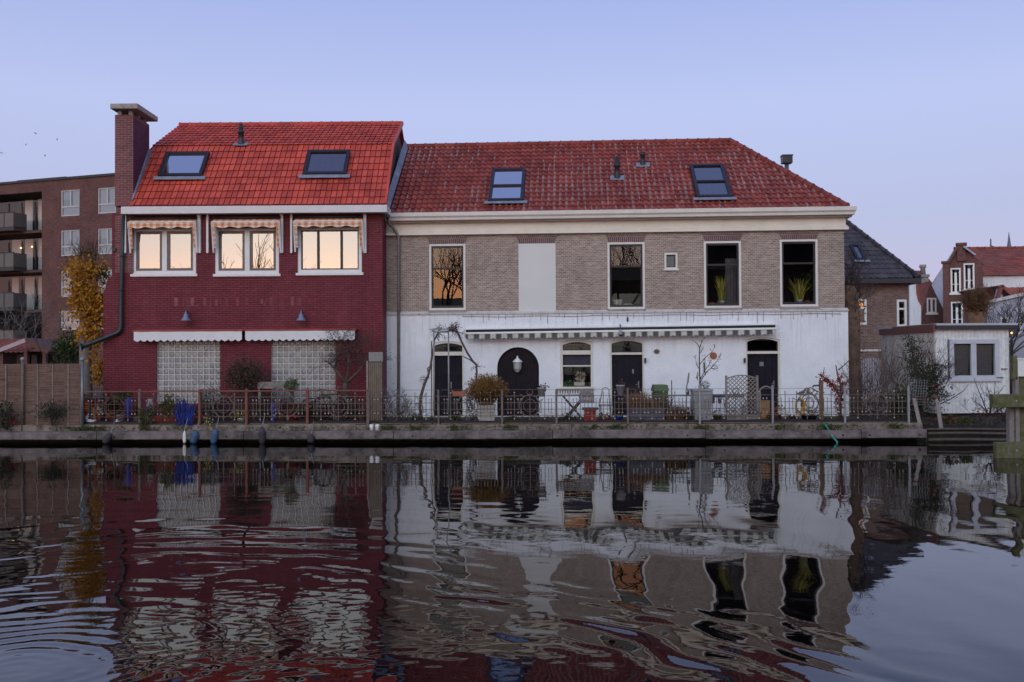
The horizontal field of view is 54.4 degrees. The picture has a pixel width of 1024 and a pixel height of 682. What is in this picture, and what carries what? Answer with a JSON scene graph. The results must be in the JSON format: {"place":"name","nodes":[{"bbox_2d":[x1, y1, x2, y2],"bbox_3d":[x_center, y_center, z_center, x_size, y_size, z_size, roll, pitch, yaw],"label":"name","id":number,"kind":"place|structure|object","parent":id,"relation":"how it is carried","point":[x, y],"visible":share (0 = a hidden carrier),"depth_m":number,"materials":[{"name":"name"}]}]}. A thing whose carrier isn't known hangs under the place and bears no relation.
{"place":"outdoors","nodes":[
{"label":"outdoors","id":0,"kind":"place"},
{"bbox_2d":[0,173,120,387],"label":"apartment building","id":1,"kind":"structure","parent":0,"point":[43,221],"depth_m":69.94,"materials":[{"name":"brick"}]},
{"bbox_2d":[61,189,78,216],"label":"window","id":2,"kind":"structure","parent":1,"relation":"in","point":[69,198],"depth_m":69.54,"materials":[{"name":"glass"}]},
{"bbox_2d":[61,229,78,255],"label":"window","id":3,"kind":"structure","parent":1,"relation":"in","point":[66,235],"depth_m":69.54,"materials":[{"name":"glass"}]},
{"bbox_2d":[61,310,78,329],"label":"window","id":4,"kind":"structure","parent":1,"relation":"in","point":[74,325],"depth_m":69.44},
{"bbox_2d":[98,228,111,253],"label":"window","id":5,"kind":"structure","parent":1,"relation":"in","point":[105,234],"depth_m":68.50,"materials":[{"name":"glass"}]},
{"bbox_2d":[98,187,115,213],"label":"window","id":6,"kind":"structure","parent":1,"relation":"in","point":[106,196],"depth_m":68.50,"materials":[{"name":"glass"}]},
{"bbox_2d":[79,103,403,420],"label":"brick house","id":7,"kind":"structure","parent":0,"point":[246,277],"depth_m":30.03,"materials":[{"name":"brick"}]},
{"bbox_2d":[124,214,200,252],"bbox_3d":[-10.538,-3.240,29.880,2.338,1.200,0.336,0,-1,0],"label":"awning","id":8,"kind":"object","parent":7,"relation":"attached to","point":[194,222],"depth_m":29.85,"materials":[{"name":"fabric"}]},
{"bbox_2d":[130,228,197,276],"bbox_3d":[-10.491,-2.676,30.087,2.022,1.471,0.190,0,-1,0],"label":"window","id":9,"kind":"structure","parent":7,"relation":"in","point":[157,252],"depth_m":30.10,"materials":[{"name":"glass"}]},
{"bbox_2d":[153,151,209,179],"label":"roof window","id":10,"kind":"structure","parent":7,"relation":"in","point":[176,165],"depth_m":30.85,"materials":[{"name":"blue glass"}]},
{"bbox_2d":[132,329,243,341],"bbox_3d":[-9.673,-0.164,29.841,3.310,0.358,0.295,0,-1,0],"label":"shop awning","id":11,"kind":"object","parent":7,"relation":"attached to","point":[192,335],"visible":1,"depth_m":29.71,"materials":[{"name":"white fabric"}]},
{"bbox_2d":[157,340,219,402],"bbox_3d":[-9.738,0.926,30.066,1.940,1.928,0.080,0,-1,0],"label":"glass block window","id":12,"kind":"structure","parent":7,"relation":"in","point":[176,360],"depth_m":30.04,"materials":[{"name":"glass"}]},
{"bbox_2d":[206,214,283,252],"bbox_3d":[-8.041,-3.239,29.864,2.316,1.199,0.336,0,-1,0],"label":"awning","id":13,"kind":"object","parent":7,"relation":"attached to","point":[277,222],"depth_m":29.82,"materials":[{"name":"fabric"}]},
{"bbox_2d":[213,227,280,276],"bbox_3d":[-7.991,-2.683,30.072,2.033,1.480,0.190,0,-1,0],"label":"window","id":14,"kind":"structure","parent":7,"relation":"in","point":[239,252],"depth_m":30.08,"materials":[{"name":"glass"}]},
{"bbox_2d":[244,328,357,340],"bbox_3d":[-6.320,-0.185,29.821,3.352,0.358,0.295,0,-1,0],"label":"shop awning","id":15,"kind":"object","parent":7,"relation":"attached to","point":[282,334],"visible":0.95,"depth_m":29.69,"materials":[{"name":"white fabric"}]},
{"bbox_2d":[272,340,334,402],"bbox_3d":[-6.278,0.931,30.044,1.961,1.914,0.080,0,-1,0],"label":"glass block window","id":16,"kind":"structure","parent":7,"relation":"in","point":[293,359],"depth_m":30.02,"materials":[{"name":"glass"}]},
{"bbox_2d":[298,149,350,177],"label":"roof window","id":17,"kind":"structure","parent":7,"relation":"in","point":[332,163],"depth_m":30.85,"materials":[{"name":"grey glass"}]},
{"bbox_2d":[290,214,366,252],"bbox_3d":[-5.525,-3.237,29.849,2.290,1.198,0.336,0,-1,0],"label":"awning","id":18,"kind":"object","parent":7,"relation":"attached to","point":[360,221],"depth_m":29.82,"materials":[{"name":"fabric"}]},
{"bbox_2d":[296,227,363,275],"bbox_3d":[-5.493,-2.711,30.057,2.036,1.472,0.190,0,-1,0],"label":"window","id":19,"kind":"structure","parent":7,"relation":"in","point":[321,250],"depth_m":30.08,"materials":[{"name":"glass"}]},
{"bbox_2d":[1,403,888,423],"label":"terrace","id":20,"kind":"structure","parent":0,"point":[851,417],"depth_m":30.13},
{"bbox_2d":[97,395,122,420],"bbox_3d":[-11.696,1.949,29.025,1.051,0.857,1.083,0,-1,0],"label":"potted palm","id":21,"kind":"object","parent":20,"relation":"on","point":[111,407],"visible":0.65,"depth_m":28.90,"materials":[{"name":"plant"}]},
{"bbox_2d":[557,388,593,419],"bbox_3d":[1.799,1.830,28.232,1.091,0.938,0.720,0,-1,0],"label":"garden table","id":22,"kind":"object","parent":20,"relation":"on","point":[570,404],"visible":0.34,"depth_m":28.43,"materials":[{"name":"grey wood"}]},
{"bbox_2d":[384,138,856,416],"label":"canal house","id":23,"kind":"structure","parent":20,"relation":"on","point":[560,233],"depth_m":30.66,"materials":[{"name":"brick"}]},
{"bbox_2d":[429,244,465,311],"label":"sash window","id":24,"kind":"structure","parent":23,"relation":"in","point":[432,308],"depth_m":30.87,"materials":[{"name":"wood"}]},
{"bbox_2d":[432,341,464,415],"bbox_3d":[-1.978,1.167,30.858,1.033,2.328,0.170,0,-1,3],"label":"door","id":25,"kind":"structure","parent":23,"relation":"in","point":[456,359],"depth_m":30.89,"materials":[{"name":"black paint"}]},
{"bbox_2d":[484,167,526,204],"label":"roof window","id":26,"kind":"structure","parent":23,"relation":"in","point":[507,185],"depth_m":31.59,"materials":[{"name":"blue glass"}]},
{"bbox_2d":[497,347,538,415],"bbox_3d":[0.196,1.253,30.752,1.290,2.125,0.085,0,-1,3],"label":"arched door","id":27,"kind":"structure","parent":23,"relation":"in","point":[528,376],"depth_m":30.72,"materials":[{"name":"brown wood"}]},
{"bbox_2d":[559,340,594,389],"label":"sash window","id":28,"kind":"structure","parent":23,"relation":"in","point":[569,358],"depth_m":30.58,"materials":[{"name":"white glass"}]},
{"bbox_2d":[465,323,775,338],"bbox_3d":[3.260,-0.291,30.300,9.374,0.355,0.314,-1,-1,3],"label":"striped awning","id":29,"kind":"object","parent":23,"relation":"attached to","point":[628,330],"visible":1,"depth_m":30.20,"materials":[{"name":"white fabric"}]},
{"bbox_2d":[607,242,645,310],"bbox_3d":[3.503,-1.968,30.559,1.178,2.121,0.165,0,-1,3],"label":"sash window","id":30,"kind":"structure","parent":23,"relation":"in","point":[640,307],"depth_m":30.56,"materials":[{"name":"wood"}]},
{"bbox_2d":[610,339,645,415],"bbox_3d":[3.553,1.118,30.472,1.088,2.347,0.300,0,-1,3],"label":"door","id":31,"kind":"structure","parent":23,"relation":"in","point":[627,365],"depth_m":30.57,"materials":[{"name":"black paint"}]},
{"bbox_2d":[664,253,678,270],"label":"small window","id":32,"kind":"structure","parent":23,"relation":"in","point":[666,268],"depth_m":30.45,"materials":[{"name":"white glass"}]},
{"bbox_2d":[689,163,736,200],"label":"roof window","id":33,"kind":"structure","parent":23,"relation":"in","point":[710,181],"depth_m":31.25,"materials":[{"name":"blue glass"}]},
{"bbox_2d":[714,276,727,302],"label":"sill plant","id":34,"kind":"object","parent":23,"relation":"on","point":[721,292],"visible":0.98,"depth_m":30.54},
{"bbox_2d":[704,241,742,309],"bbox_3d":[6.423,-1.992,30.389,1.163,2.107,0.165,0,-1,3],"label":"sash window","id":35,"kind":"structure","parent":23,"relation":"in","point":[713,306],"depth_m":30.39,"materials":[{"name":"wood"}]},
{"bbox_2d":[724,258,736,302],"bbox_3d":[6.762,-1.824,30.745,0.390,1.479,0.059,0,-1,3],"label":"curtain","id":36,"kind":"object","parent":23,"relation":"hanging from","point":[731,290],"visible":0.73,"depth_m":30.75,"materials":[{"name":"fabric"}]},
{"bbox_2d":[743,337,779,413],"bbox_3d":[7.578,1.075,30.238,1.098,2.375,0.300,0,-1,3],"label":"door","id":37,"kind":"structure","parent":23,"relation":"in","point":[765,364],"depth_m":30.33,"materials":[{"name":"black paint"}]},
{"bbox_2d":[780,239,818,308],"bbox_3d":[8.711,-2.030,30.257,1.173,2.109,0.165,0,-1,3],"label":"sash window","id":38,"kind":"structure","parent":23,"relation":"in","point":[783,305],"depth_m":30.25,"materials":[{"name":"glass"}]},
{"bbox_2d":[789,277,811,301],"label":"sill plant","id":39,"kind":"object","parent":23,"relation":"on","point":[798,292],"visible":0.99,"depth_m":30.40,"materials":[{"name":"plant"}]},
{"bbox_2d":[799,269,812,301],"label":"leafy plant","id":40,"kind":"object","parent":23,"relation":"on","point":[809,284],"visible":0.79,"depth_m":30.63,"materials":[{"name":"green plant"}]},
{"bbox_2d":[651,384,668,407],"bbox_3d":[4.306,1.774,28.997,0.431,1.014,0.668,0,-1,0],"label":"wheelie bin","id":41,"kind":"object","parent":20,"relation":"on","point":[658,388],"visible":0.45,"depth_m":28.69,"materials":[{"name":"green plastic"}]},
{"bbox_2d":[812,246,881,413],"bbox_3d":[10.639,-0.142,31.094,2.300,5.669,2.143,1,-1,-45],"label":"pollard tree","id":42,"kind":"object","parent":20,"relation":"on","point":[852,303],"visible":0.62,"depth_m":30.77,"materials":[{"name":"brown plant"}]},
{"bbox_2d":[826,365,895,417],"bbox_3d":[10.152,1.533,29.192,1.461,1.776,1.559,0,-1,-18],"label":"twiggy shrub","id":43,"kind":"object","parent":20,"relation":"on","point":[862,384],"visible":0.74,"depth_m":29.06,"materials":[{"name":"brown plant"}]},
{"bbox_2d":[0,422,926,441],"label":"quay edge","id":44,"kind":"object","parent":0,"point":[44,433],"visible":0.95,"depth_m":27.32,"materials":[{"name":"concrete"}]},
{"bbox_2d":[0,392,19,430],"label":"ivy shrub","id":45,"kind":"object","parent":44,"relation":"on","point":[2,417],"visible":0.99,"depth_m":27.88,"materials":[{"name":"green plant"}]},
{"bbox_2d":[0,357,84,430],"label":"reed fence","id":46,"kind":"object","parent":44,"relation":"on","point":[55,385],"visible":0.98,"depth_m":28.11,"materials":[{"name":"wicker"}]},
{"bbox_2d":[137,408,154,430],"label":"hanging shrub","id":47,"kind":"object","parent":44,"relation":"on","point":[149,416],"visible":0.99,"depth_m":27.77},
{"bbox_2d":[80,388,368,424],"bbox_3d":[-8.052,1.970,27.849,8.224,1.279,0.118,0,-1,3],"label":"iron railing","id":48,"kind":"object","parent":44,"relation":"on","point":[199,391],"visible":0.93,"depth_m":27.84,"materials":[{"name":"metal"}]},
{"bbox_2d":[173,398,187,426],"bbox_3d":[-9.263,2.001,27.851,0.459,0.822,0.126,0,-1,0],"label":"blue net","id":49,"kind":"object","parent":48,"relation":"hanging from","point":[179,414],"visible":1,"depth_m":27.83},
{"bbox_2d":[371,389,557,424],"bbox_3d":[-1.332,1.924,27.538,5.204,1.186,0.108,0,-1,3],"label":"iron railing","id":50,"kind":"object","parent":44,"relation":"on","point":[466,409],"visible":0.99,"depth_m":27.54,"materials":[{"name":"metal"}]},
{"bbox_2d":[48,423,914,432],"bbox_3d":[-1.082,2.402,27.267,23.946,0.252,0.336,0,-1,3],"label":"moss","id":51,"kind":"object","parent":44,"relation":"attached to","point":[777,426],"visible":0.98,"depth_m":27.35,"materials":[{"name":"plant"}]},
{"bbox_2d":[84,419,916,424],"bbox_3d":[-6.425,2.291,27.891,35.094,0.081,0.025,0,-1,3],"label":"kerb board","id":52,"kind":"object","parent":44,"relation":"on","point":[581,421],"visible":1,"depth_m":27.56,"materials":[{"name":"wood"}]},
{"bbox_2d":[157,393,180,419],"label":"variegated shrub","id":53,"kind":"object","parent":52,"relation":"on","point":[170,404],"visible":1,"depth_m":27.96,"materials":[{"name":"green plant"}]},
{"bbox_2d":[558,385,909,423],"bbox_3d":[6.020,1.826,27.195,9.527,1.282,0.106,0,-1,3],"label":"iron railing","id":54,"kind":"object","parent":44,"relation":"on","point":[772,401],"visible":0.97,"depth_m":27.18,"materials":[{"name":"metal"}]},
{"bbox_2d":[25,417,904,423],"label":"soil","id":55,"kind":"structure","parent":0,"point":[505,420],"depth_m":28.16,"materials":[{"name":"soil"}]},
{"bbox_2d":[24,399,79,425],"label":"shrub","id":56,"kind":"object","parent":55,"relation":"on","point":[52,412],"visible":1,"depth_m":27.86,"materials":[{"name":"green plant"}]},
{"bbox_2d":[211,393,235,420],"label":"leafy shrub","id":57,"kind":"object","parent":55,"relation":"on","point":[220,408],"visible":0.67,"depth_m":28.75,"materials":[{"name":"green plant"}]},
{"bbox_2d":[190,348,279,417],"bbox_3d":[-8.105,1.273,29.120,2.757,2.181,1.525,0,-1,0],"label":"rounded shrub","id":58,"kind":"object","parent":55,"relation":"on","point":[241,370],"visible":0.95,"depth_m":29.12,"materials":[{"name":"green plant"}]},
{"bbox_2d":[250,392,279,420],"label":"leafy shrub","id":59,"kind":"object","parent":55,"relation":"on","point":[266,408],"visible":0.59,"depth_m":28.88,"materials":[{"name":"green plant"}]},
{"bbox_2d":[257,382,294,420],"bbox_3d":[-6.907,1.774,29.201,1.015,1.156,0.400,0,-1,0],"label":"garden table","id":60,"kind":"object","parent":55,"relation":"on","point":[272,385],"visible":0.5,"depth_m":29.01,"materials":[{"name":"grey wood"}]},
{"bbox_2d":[305,389,338,419],"bbox_3d":[-5.593,1.884,29.178,0.940,0.920,0.480,0,-1,0],"label":"garden bench","id":61,"kind":"object","parent":55,"relation":"on","point":[322,400],"visible":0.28,"depth_m":29.38,"materials":[{"name":"grey wood"}]},
{"bbox_2d":[299,386,358,419],"bbox_3d":[-5.311,1.828,28.825,1.740,1.011,0.511,0,-1,0],"label":"bicycle","id":62,"kind":"object","parent":55,"relation":"on","point":[335,409],"visible":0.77,"depth_m":28.81,"materials":[{"name":"metal"}]},
{"bbox_2d":[335,394,361,420],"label":"leafy shrub","id":63,"kind":"object","parent":55,"relation":"on","point":[349,411],"visible":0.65,"depth_m":28.64,"materials":[{"name":"green plant"}]},
{"bbox_2d":[310,322,394,419],"bbox_3d":[-4.656,0.872,29.051,2.749,2.929,1.878,0,-1,0],"label":"tree","id":64,"kind":"object","parent":55,"relation":"on","point":[346,381],"visible":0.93,"depth_m":29.08,"materials":[{"name":"brown plant"}]},
{"bbox_2d":[366,352,382,420],"bbox_3d":[-3.883,1.365,28.164,0.464,2.102,0.080,0,-1,0],"label":"slat screen","id":65,"kind":"object","parent":55,"relation":"on","point":[375,372],"visible":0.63,"depth_m":28.16,"materials":[{"name":"wood"}]},
{"bbox_2d":[379,397,428,420],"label":"twiggy shrub","id":66,"kind":"object","parent":55,"relation":"on","point":[404,406],"visible":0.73,"depth_m":28.05,"materials":[{"name":"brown plant"}]},
{"bbox_2d":[431,328,449,419],"bbox_3d":[-2.160,1.045,28.776,0.694,2.827,0.299,-1,-1,36],"label":"vine frame","id":67,"kind":"object","parent":55,"relation":"on","point":[434,331],"visible":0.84,"depth_m":28.68,"materials":[{"name":"metal"}]},
{"bbox_2d":[415,321,484,419],"bbox_3d":[-1.803,0.854,28.704,2.099,2.868,0.504,0,-1,0],"label":"grape vine","id":68,"kind":"object","parent":55,"relation":"on","point":[452,330],"visible":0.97,"depth_m":28.70,"materials":[{"name":"brown plant"}]},
{"bbox_2d":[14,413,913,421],"bbox_3d":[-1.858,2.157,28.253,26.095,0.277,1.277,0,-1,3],"label":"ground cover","id":69,"kind":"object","parent":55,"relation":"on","point":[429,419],"visible":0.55,"depth_m":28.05,"materials":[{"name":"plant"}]},
{"bbox_2d":[478,404,495,420],"bbox_3d":[-0.719,2.040,28.004,0.524,0.504,0.524,0,-1,0],"label":"stone planter","id":70,"kind":"object","parent":55,"relation":"on","point":[485,418],"visible":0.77,"depth_m":27.76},
{"bbox_2d":[463,373,510,404],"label":"ornamental grass","id":71,"kind":"object","parent":70,"relation":"in","point":[486,385],"depth_m":27.70,"materials":[{"name":"plant"}]},
{"bbox_2d":[629,407,665,419],"bbox_3d":[3.752,2.059,27.793,1.008,0.402,0.430,0,-1,0],"label":"planter trough","id":72,"kind":"object","parent":55,"relation":"on","point":[649,415],"visible":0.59,"depth_m":27.59,"materials":[{"name":"metal"}]},
{"bbox_2d":[615,385,666,407],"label":"dry grass clump","id":73,"kind":"object","parent":72,"relation":"in","point":[651,402],"visible":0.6,"depth_m":27.86,"materials":[{"name":"plant"}]},
{"bbox_2d":[656,402,689,419],"bbox_3d":[4.444,1.967,27.727,1.323,0.765,1.227,0,-1,0],"label":"planter box","id":74,"kind":"object","parent":55,"relation":"on","point":[673,414],"visible":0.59,"depth_m":27.57,"materials":[{"name":"brown wood"}]},
{"bbox_2d":[690,388,712,419],"bbox_3d":[5.273,1.792,27.726,0.560,0.923,0.560,0,-1,0],"label":"tall planter","id":75,"kind":"object","parent":55,"relation":"on","point":[706,393],"visible":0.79,"depth_m":27.49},
{"bbox_2d":[692,336,720,386],"bbox_3d":[5.387,1.080,27.600,0.793,2.415,0.539,0,-1,0],"label":"young tree","id":76,"kind":"object","parent":55,"relation":"on","point":[700,379],"visible":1,"depth_m":27.54,"materials":[{"name":"brown plant"}]},
{"bbox_2d":[725,375,760,419],"bbox_3d":[6.492,1.589,27.966,1.004,1.283,0.415,0,-1,0],"label":"trellis planter","id":77,"kind":"object","parent":55,"relation":"on","point":[738,417],"visible":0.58,"depth_m":27.95,"materials":[{"name":"grey wood"}]},
{"bbox_2d":[815,359,849,419],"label":"red creeper","id":78,"kind":"object","parent":55,"relation":"on","point":[835,388],"visible":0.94,"depth_m":27.34,"materials":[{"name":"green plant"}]},
{"bbox_2d":[846,393,884,418],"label":"leafy shrub","id":79,"kind":"object","parent":55,"relation":"on","point":[860,411],"visible":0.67,"depth_m":28.06,"materials":[{"name":"green plant"}]},
{"bbox_2d":[878,387,912,418],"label":"leafy shrub","id":80,"kind":"object","parent":55,"relation":"on","point":[890,403],"visible":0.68,"depth_m":27.83,"materials":[{"name":"green plant"}]},
{"bbox_2d":[79,388,892,415],"bbox_3d":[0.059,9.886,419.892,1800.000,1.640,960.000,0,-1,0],"label":"ground","id":81,"kind":"structure","parent":0,"point":[96,389],"depth_m":53.28,"materials":[{"name":"soil"}]},
{"bbox_2d":[0,286,68,351],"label":"bare tree","id":82,"kind":"object","parent":81,"relation":"on","point":[35,325],"visible":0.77,"depth_m":44.09,"materials":[{"name":"plant"}]},
{"bbox_2d":[0,338,78,406],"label":"garden shelter","id":83,"kind":"object","parent":81,"relation":"on","point":[15,351],"visible":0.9,"depth_m":40.85,"materials":[{"name":"metal"}]},
{"bbox_2d":[22,314,79,405],"bbox_3d":[-15.125,0.699,32.934,2.433,3.666,3.270,0,-1,0],"label":"evergreen shrub","id":84,"kind":"object","parent":81,"relation":"on","point":[63,346],"visible":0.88,"depth_m":32.92,"materials":[{"name":"green plant"}]},
{"bbox_2d":[58,234,111,419],"bbox_3d":[-13.031,-0.428,30.404,1.716,5.883,1.446,0,-1,0],"label":"pollard tree","id":85,"kind":"object","parent":81,"relation":"on","point":[87,300],"visible":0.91,"depth_m":30.34,"materials":[{"name":"yellow plant"}]},
{"bbox_2d":[861,349,883,413],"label":"garden gate","id":86,"kind":"structure","parent":81,"relation":"on","point":[872,369],"depth_m":31.94,"materials":[{"name":"white"}]},
{"bbox_2d":[837,334,954,417],"bbox_3d":[11.511,1.168,29.718,3.814,2.798,2.591,-1,-1,18],"label":"bare thicket","id":87,"kind":"object","parent":81,"relation":"on","point":[888,382],"visible":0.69,"depth_m":29.57,"materials":[{"name":"brown plant"}]},
{"bbox_2d":[909,284,921,324],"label":"wall","id":88,"kind":"structure","parent":81,"relation":"on","point":[915,303],"depth_m":60.04,"materials":[{"name":"paint"}]},
{"bbox_2d":[918,282,942,323],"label":"gabled house","id":89,"kind":"structure","parent":81,"relation":"on","point":[931,310],"depth_m":66.04,"materials":[{"name":"brown brick"}]},
{"bbox_2d":[874,323,1017,417],"bbox_3d":[13.354,1.068,31.185,2.501,3.094,4.622,0,-1,-3],"label":"timber cabin","id":90,"kind":"object","parent":81,"relation":"on","point":[982,349],"visible":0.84,"depth_m":29.09,"materials":[{"name":"grey wood"}]},
{"bbox_2d":[948,339,1001,381],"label":"window","id":91,"kind":"structure","parent":90,"relation":"in","point":[976,363],"depth_m":29.07,"materials":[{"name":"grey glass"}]},
{"bbox_2d":[951,283,999,322],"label":"potted plant","id":92,"kind":"object","parent":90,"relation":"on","point":[976,303],"visible":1,"depth_m":37.79,"materials":[{"name":"brown plant"}]},
{"bbox_2d":[941,242,982,379],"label":"gabled house","id":93,"kind":"structure","parent":81,"relation":"on","point":[962,267],"depth_m":61.70,"materials":[{"name":"brick"}]},
{"bbox_2d":[949,268,960,294],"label":"window","id":94,"kind":"structure","parent":93,"relation":"in","point":[955,272],"depth_m":61.79,"materials":[{"name":"white paint"}]},
{"bbox_2d":[951,302,962,322],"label":"window","id":95,"kind":"structure","parent":93,"relation":"in","point":[955,318],"depth_m":61.74,"materials":[{"name":"white paint"}]},
{"bbox_2d":[962,263,974,290],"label":"window","id":96,"kind":"structure","parent":93,"relation":"in","point":[969,278],"depth_m":61.49,"materials":[{"name":"white paint"}]},
{"bbox_2d":[931,246,1023,376],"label":"long house","id":97,"kind":"structure","parent":81,"relation":"on","point":[1003,265],"depth_m":66.25,"materials":[{"name":"white paint"}]},
{"bbox_2d":[961,285,1023,393],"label":"bare tree","id":98,"kind":"object","parent":81,"relation":"on","point":[1019,305],"visible":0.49,"depth_m":41.81,"materials":[{"name":"plant"}]},
{"bbox_2d":[986,293,1023,357],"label":"outbuilding","id":99,"kind":"structure","parent":81,"relation":"on","point":[1020,352],"depth_m":45.68,"materials":[{"name":"white paint"}]},
{"bbox_2d":[959,285,1023,299],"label":"roof","id":100,"kind":"structure","parent":99,"relation":"on","point":[1000,291],"depth_m":50.68,"materials":[{"name":"tile"}]},
{"bbox_2d":[986,298,1023,344],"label":"bare tree","id":101,"kind":"object","parent":81,"relation":"on","point":[1020,330],"visible":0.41,"depth_m":43.66,"materials":[{"name":"plant"}]},
{"bbox_2d":[0,440,1023,681],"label":"water","id":102,"kind":"structure","parent":0,"point":[592,561],"depth_m":11.30,"materials":[{"name":"black liquid"}]},
{"bbox_2d":[989,356,1023,457],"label":"mooring post","id":103,"kind":"object","parent":102,"relation":"in","point":[1012,446],"visible":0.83,"depth_m":22.57,"materials":[{"name":"green wood"}]},
{"bbox_2d":[0,0,1023,282],"label":"sky","id":104,"kind":"structure","parent":0,"point":[910,113],"materials":[{"name":"blue"}]},
{"bbox_2d":[844,219,920,396],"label":"brick house","id":105,"kind":"structure","parent":0,"point":[895,275],"depth_m":42.03,"materials":[{"name":"brick"}]},
{"bbox_2d":[849,244,870,261],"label":"roof window","id":106,"kind":"structure","parent":105,"relation":"in","point":[854,247],"depth_m":42.97,"materials":[{"name":"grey glass"}]},
{"bbox_2d":[884,415,1005,439],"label":"bank","id":107,"kind":"structure","parent":0,"point":[966,425],"depth_m":27.87,"materials":[{"name":"soil"}]},
{"bbox_2d":[883,332,963,425],"bbox_3d":[11.328,1.107,27.883,2.200,2.993,2.046,0,-1,0],"label":"climbing shrub","id":108,"kind":"object","parent":107,"relation":"on","point":[930,379],"visible":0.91,"depth_m":27.68,"materials":[{"name":"green plant"}]},
{"bbox_2d":[921,417,1005,424],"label":"bank litter","id":109,"kind":"object","parent":107,"relation":"on","point":[980,418],"visible":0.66,"depth_m":27.25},
{"bbox_2d":[924,428,1005,441],"bbox_3d":[12.233,2.708,26.617,2.295,0.770,0.309,0,-1,3],"label":"gravel board","id":110,"kind":"object","parent":107,"relation":"on","point":[960,434],"visible":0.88,"depth_m":26.65,"materials":[{"name":"grey wood"}]},
{"bbox_2d":[940,379,1004,417],"bbox_3d":[13.024,1.583,27.448,2.357,1.144,1.090,0,-1,0],"label":"bare shrub","id":111,"kind":"object","parent":107,"relation":"on","point":[990,414],"visible":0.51,"depth_m":27.56,"materials":[{"name":"plant"}]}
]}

